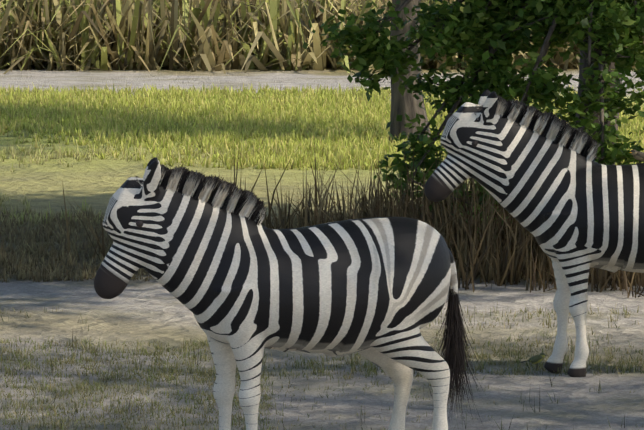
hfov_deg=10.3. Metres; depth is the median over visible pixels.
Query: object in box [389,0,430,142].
tree
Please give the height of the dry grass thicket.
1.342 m
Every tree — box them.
[302,0,643,241]
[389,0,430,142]
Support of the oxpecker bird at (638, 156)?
on the zebra back at (560, 194)
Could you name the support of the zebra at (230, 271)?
on the ground
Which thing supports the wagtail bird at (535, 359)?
on the ground
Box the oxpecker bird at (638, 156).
[629,149,643,163]
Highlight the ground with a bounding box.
[0,68,643,429]
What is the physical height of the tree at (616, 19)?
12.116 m
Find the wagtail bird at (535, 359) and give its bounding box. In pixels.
[520,353,546,369]
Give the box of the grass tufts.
[0,0,643,429]
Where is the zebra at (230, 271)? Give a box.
[94,157,485,429]
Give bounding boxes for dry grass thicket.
[62,126,643,297]
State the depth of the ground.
25.20 m
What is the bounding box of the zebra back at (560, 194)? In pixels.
[424,89,643,376]
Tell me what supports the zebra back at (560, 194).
on the ground
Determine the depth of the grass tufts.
49.54 m

